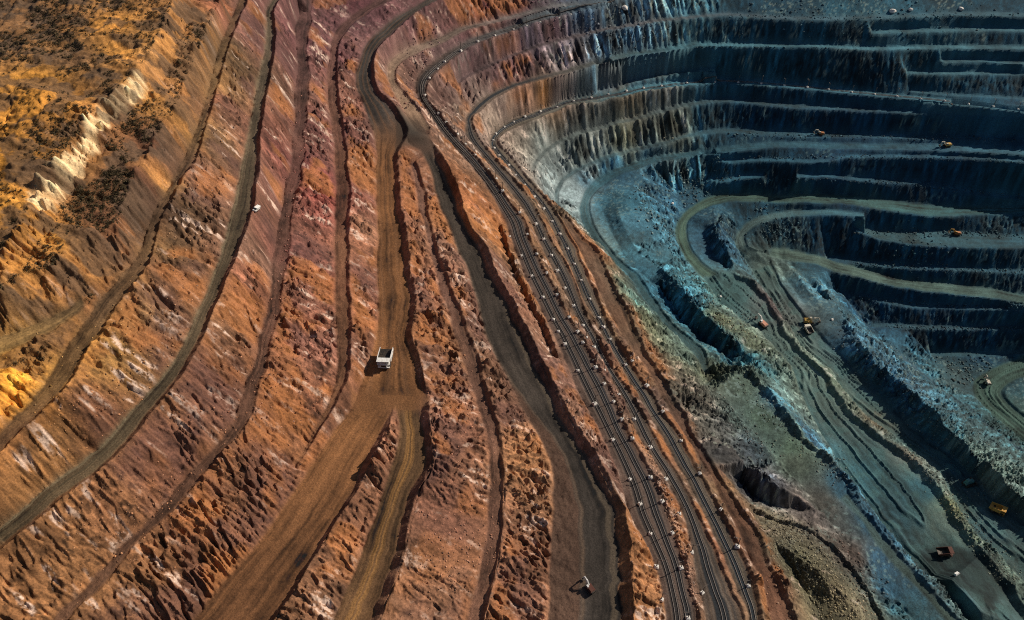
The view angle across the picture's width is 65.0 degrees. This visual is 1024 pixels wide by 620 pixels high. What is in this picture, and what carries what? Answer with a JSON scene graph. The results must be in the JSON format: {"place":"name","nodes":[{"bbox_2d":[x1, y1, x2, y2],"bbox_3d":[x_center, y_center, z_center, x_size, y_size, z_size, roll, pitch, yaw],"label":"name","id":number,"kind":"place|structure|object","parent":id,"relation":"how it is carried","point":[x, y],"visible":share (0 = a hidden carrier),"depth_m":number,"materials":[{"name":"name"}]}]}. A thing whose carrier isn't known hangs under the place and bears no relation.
{"place":"outdoors","nodes":[
{"label":"outdoors","id":0,"kind":"place"},
{"bbox_2d":[0,295,84,353],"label":"track","id":1,"kind":"structure","parent":0,"point":[18,337],"depth_m":286.07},
{"bbox_2d":[0,0,245,450],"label":"haul road","id":2,"kind":"structure","parent":0,"point":[59,377],"depth_m":304.83,"materials":[{"name":"brown soil"}]},
{"bbox_2d":[0,0,277,544],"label":"haul road","id":3,"kind":"structure","parent":0,"point":[61,484],"depth_m":309.44,"materials":[{"name":"brown soil"}]},
{"bbox_2d":[194,388,429,619],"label":"haul road","id":4,"kind":"structure","parent":0,"point":[258,583],"depth_m":303.88,"materials":[{"name":"brown soil"}]},
{"bbox_2d":[334,409,425,619],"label":"haul road","id":5,"kind":"structure","parent":0,"point":[363,593],"depth_m":307.29,"materials":[{"name":"brown soil"}]},
{"bbox_2d":[356,0,436,395],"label":"haul road","id":6,"kind":"structure","parent":0,"point":[399,376],"depth_m":409.19,"materials":[{"name":"brown soil"}]},
{"bbox_2d":[376,347,392,367],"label":"haul truck","id":7,"kind":"object","parent":6,"relation":"on","point":[384,358],"visible":1,"depth_m":356.37,"materials":[{"name":"metal"}]},
{"bbox_2d":[396,105,623,619],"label":"haul road","id":8,"kind":"structure","parent":0,"point":[585,542],"depth_m":343.17,"materials":[{"name":"brown soil"}]},
{"bbox_2d":[582,576,595,593],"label":"excavator","id":9,"kind":"object","parent":8,"relation":"on","point":[590,588],"visible":1,"depth_m":307.21,"materials":[{"name":"metal"}]},
{"bbox_2d":[0,0,1023,619],"bbox_3d":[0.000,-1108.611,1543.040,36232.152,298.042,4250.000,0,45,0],"label":"terrain","id":10,"kind":"structure","parent":0,"point":[42,576],"depth_m":395.64,"materials":[{"name":"brown stone"}]},
{"bbox_2d":[0,0,216,372],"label":"dry scrub","id":11,"kind":"object","parent":10,"relation":"on","point":[81,188],"visible":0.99,"depth_m":353.07,"materials":[{"name":"brown plant"}]},
{"bbox_2d":[53,0,311,619],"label":"pit bench","id":12,"kind":"object","parent":10,"relation":"on","point":[246,402],"visible":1,"depth_m":344.18,"materials":[{"name":"brown soil"}]},
{"bbox_2d":[252,204,260,211],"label":"van","id":13,"kind":"object","parent":10,"relation":"on","point":[256,208],"visible":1,"depth_m":367.00,"materials":[{"name":"white paint"}]},
{"bbox_2d":[296,0,390,464],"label":"pit bench","id":14,"kind":"object","parent":10,"relation":"on","point":[341,247],"visible":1,"depth_m":417.99,"materials":[{"name":"brown soil"}]},
{"bbox_2d":[411,162,501,619],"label":"pit bench","id":15,"kind":"object","parent":10,"relation":"on","point":[495,470],"visible":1,"depth_m":347.66,"materials":[{"name":"brown soil"}]},
{"bbox_2d":[388,0,603,129],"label":"pit bench","id":16,"kind":"object","parent":10,"relation":"on","point":[412,111],"visible":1,"depth_m":582.93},
{"bbox_2d":[6,0,1023,619],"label":"rubble","id":17,"kind":"object","parent":10,"relation":"on","point":[792,546],"visible":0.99,"depth_m":415.21,"materials":[{"name":"stone"}]},
{"bbox_2d":[416,0,696,619],"bbox_3d":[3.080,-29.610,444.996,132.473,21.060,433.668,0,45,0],"label":"railway track","id":18,"kind":"structure","parent":10,"relation":"on","point":[556,309],"depth_m":392.64,"materials":[{"name":"brown gravel"}]},
{"bbox_2d":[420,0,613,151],"bbox_3d":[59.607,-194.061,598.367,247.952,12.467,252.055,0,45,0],"label":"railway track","id":19,"kind":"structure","parent":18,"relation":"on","point":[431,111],"depth_m":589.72,"materials":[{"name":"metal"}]},
{"bbox_2d":[592,393,600,405],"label":"catenary mast","id":20,"kind":"object","parent":18,"relation":"on","point":[594,403],"visible":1,"depth_m":380.59,"materials":[{"name":"metal"}]},
{"bbox_2d":[654,559,662,569],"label":"catenary mast","id":21,"kind":"object","parent":18,"relation":"on","point":[656,566],"visible":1,"depth_m":324.24,"materials":[{"name":"metal"}]},
{"bbox_2d":[678,560,683,569],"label":"catenary mast","id":22,"kind":"object","parent":18,"relation":"on","point":[680,567],"visible":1,"depth_m":324.01,"materials":[{"name":"metal"}]},
{"bbox_2d":[599,52,715,88],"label":"rock face","id":23,"kind":"object","parent":10,"relation":"on","point":[616,71],"visible":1,"depth_m":652.61},
{"bbox_2d":[560,213,792,619],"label":"pit bench","id":24,"kind":"object","parent":10,"relation":"on","point":[617,310],"visible":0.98,"depth_m":395.28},
{"bbox_2d":[711,172,763,181],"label":"pit bench","id":25,"kind":"object","parent":10,"relation":"on","point":[733,177],"visible":1,"depth_m":637.21,"materials":[{"name":"grey stone"}]},
{"bbox_2d":[456,10,1023,82],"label":"pit bench","id":26,"kind":"object","parent":10,"relation":"on","point":[573,35],"visible":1,"depth_m":658.76,"materials":[{"name":"grey stone"}]},
{"bbox_2d":[465,40,1023,619],"bbox_3d":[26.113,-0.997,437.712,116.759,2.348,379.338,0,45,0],"label":"railway track","id":27,"kind":"structure","parent":10,"relation":"on","point":[576,303],"depth_m":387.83,"materials":[{"name":"gravel"}]},
{"bbox_2d":[490,69,1023,619],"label":"railway track","id":28,"kind":"structure","parent":10,"relation":"on","point":[627,368],"depth_m":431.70,"materials":[{"name":"gravel"}]},
{"bbox_2d":[734,537,740,548],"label":"catenary mast","id":29,"kind":"object","parent":28,"relation":"on","point":[737,546],"visible":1,"depth_m":336.95,"materials":[{"name":"metal"}]},
{"bbox_2d":[705,153,829,162],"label":"pit bench","id":30,"kind":"object","parent":10,"relation":"on","point":[746,158],"visible":1,"depth_m":638.46,"materials":[{"name":"grey stone"}]},
{"bbox_2d":[531,94,1023,172],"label":"pit bench","id":31,"kind":"object","parent":10,"relation":"on","point":[916,106],"visible":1,"depth_m":646.39,"materials":[{"name":"grey stone"}]},
{"bbox_2d":[555,119,1023,204],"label":"pit bench","id":32,"kind":"object","parent":10,"relation":"on","point":[1008,133],"visible":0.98,"depth_m":645.87,"materials":[{"name":"grey stone"}]},
{"bbox_2d":[813,129,824,135],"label":"excavator","id":33,"kind":"object","parent":32,"relation":"on","point":[820,133],"visible":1,"depth_m":646.79,"materials":[{"name":"metal"}]},
{"bbox_2d":[797,166,1023,198],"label":"pit bench","id":34,"kind":"object","parent":10,"relation":"on","point":[824,171],"visible":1,"depth_m":636.58,"materials":[{"name":"grey stone"}]},
{"bbox_2d":[828,255,1023,272],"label":"pit bench","id":35,"kind":"object","parent":10,"relation":"on","point":[852,260],"visible":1,"depth_m":617.98,"materials":[{"name":"grey stone"}]},
{"bbox_2d":[836,151,1023,161],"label":"pit bench","id":36,"kind":"object","parent":10,"relation":"on","point":[999,157],"visible":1,"depth_m":632.61,"materials":[{"name":"grey stone"}]},
{"bbox_2d":[855,217,1023,247],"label":"pit bench","id":37,"kind":"object","parent":10,"relation":"on","point":[976,240],"visible":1,"depth_m":622.95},
{"bbox_2d":[948,229,961,235],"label":"excavator","id":38,"kind":"object","parent":37,"relation":"on","point":[957,233],"visible":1,"depth_m":624.13,"materials":[{"name":"metal"}]},
{"bbox_2d":[871,319,1023,328],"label":"pit bench","id":39,"kind":"object","parent":10,"relation":"on","point":[1009,324],"visible":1,"depth_m":608.24,"materials":[{"name":"grey stone"}]},
{"bbox_2d":[873,21,1023,33],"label":"pit bench","id":40,"kind":"object","parent":10,"relation":"on","point":[1002,26],"visible":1,"depth_m":660.56,"materials":[{"name":"grey stone"}]},
{"bbox_2d":[907,64,1023,74],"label":"pit bench","id":41,"kind":"object","parent":10,"relation":"on","point":[1013,69],"visible":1,"depth_m":652.26,"materials":[{"name":"grey stone"}]},
{"bbox_2d":[911,88,1023,98],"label":"pit bench","id":42,"kind":"object","parent":10,"relation":"on","point":[960,93],"visible":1,"depth_m":647.26,"materials":[{"name":"grey stone"}]},
{"bbox_2d":[942,52,1023,63],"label":"pit bench","id":43,"kind":"object","parent":10,"relation":"on","point":[968,57],"visible":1,"depth_m":654.24,"materials":[{"name":"grey stone"}]},
{"bbox_2d":[735,207,863,259],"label":"haul road","id":44,"kind":"structure","parent":0,"point":[745,251],"depth_m":622.29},
{"bbox_2d":[580,140,1023,371],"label":"haul road","id":45,"kind":"structure","parent":0,"point":[602,179],"depth_m":637.02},
{"bbox_2d":[938,141,952,147],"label":"excavator","id":46,"kind":"object","parent":45,"relation":"on","point":[948,145],"visible":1,"depth_m":636.07,"materials":[{"name":"metal"}]},
{"bbox_2d":[676,179,1023,276],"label":"haul road","id":47,"kind":"structure","parent":0,"point":[879,202],"depth_m":632.24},
{"bbox_2d":[705,271,1023,619],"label":"pit floor","id":48,"kind":"structure","parent":0,"point":[911,513],"depth_m":447.37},
{"bbox_2d":[755,313,768,327],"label":"excavator","id":49,"kind":"object","parent":48,"relation":"on","point":[763,323],"visible":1,"depth_m":531.87,"materials":[{"name":"metal"}]},
{"bbox_2d":[936,546,954,557],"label":"haul truck","id":50,"kind":"object","parent":48,"relation":"on","point":[945,551],"visible":1,"depth_m":411.52,"materials":[{"name":"metal"}]},
{"bbox_2d":[753,264,1023,581],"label":"pit floor","id":51,"kind":"structure","parent":0,"point":[858,388],"depth_m":481.38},
{"bbox_2d":[804,324,813,333],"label":"haul truck","id":52,"kind":"object","parent":51,"relation":"on","point":[808,328],"visible":1,"depth_m":545.63,"materials":[{"name":"metal"}]},
{"bbox_2d":[803,317,820,324],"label":"excavator","id":53,"kind":"object","parent":51,"relation":"on","point":[809,320],"visible":1,"depth_m":549.98,"materials":[{"name":"metal"}]},
{"bbox_2d":[961,477,977,487],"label":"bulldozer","id":54,"kind":"object","parent":51,"relation":"on","point":[968,482],"visible":1,"depth_m":452.71,"materials":[{"name":"metal"}]},
{"bbox_2d":[989,502,1007,515],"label":"haul truck","id":55,"kind":"object","parent":51,"relation":"on","point":[1001,510],"visible":1,"depth_m":437.88,"materials":[{"name":"metal"}]},
{"bbox_2d":[770,246,1023,302],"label":"haul road","id":56,"kind":"structure","parent":0,"point":[872,274],"depth_m":614.01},
{"bbox_2d":[841,493,956,619],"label":"track","id":57,"kind":"structure","parent":0,"point":[891,553],"depth_m":381.55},
{"bbox_2d":[838,286,1023,309],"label":"pit bench","id":58,"kind":"object","parent":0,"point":[890,301],"visible":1,"depth_m":610.57,"materials":[{"name":"grey stone"}]},
{"bbox_2d":[886,340,1023,450],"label":"track","id":59,"kind":"structure","parent":0,"point":[955,398],"depth_m":563.53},
{"bbox_2d":[973,356,1023,440],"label":"pit floor","id":60,"kind":"structure","parent":0,"point":[991,398],"depth_m":584.19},
{"bbox_2d":[930,348,1023,355],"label":"pit bench","id":61,"kind":"object","parent":60,"relation":"on","point":[961,353],"visible":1,"depth_m":608.79,"materials":[{"name":"grey stone"}]},
{"bbox_2d":[984,374,991,384],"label":"excavator","id":62,"kind":"object","parent":60,"relation":"on","point":[987,381],"visible":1,"depth_m":588.19,"materials":[{"name":"metal"}]}
]}

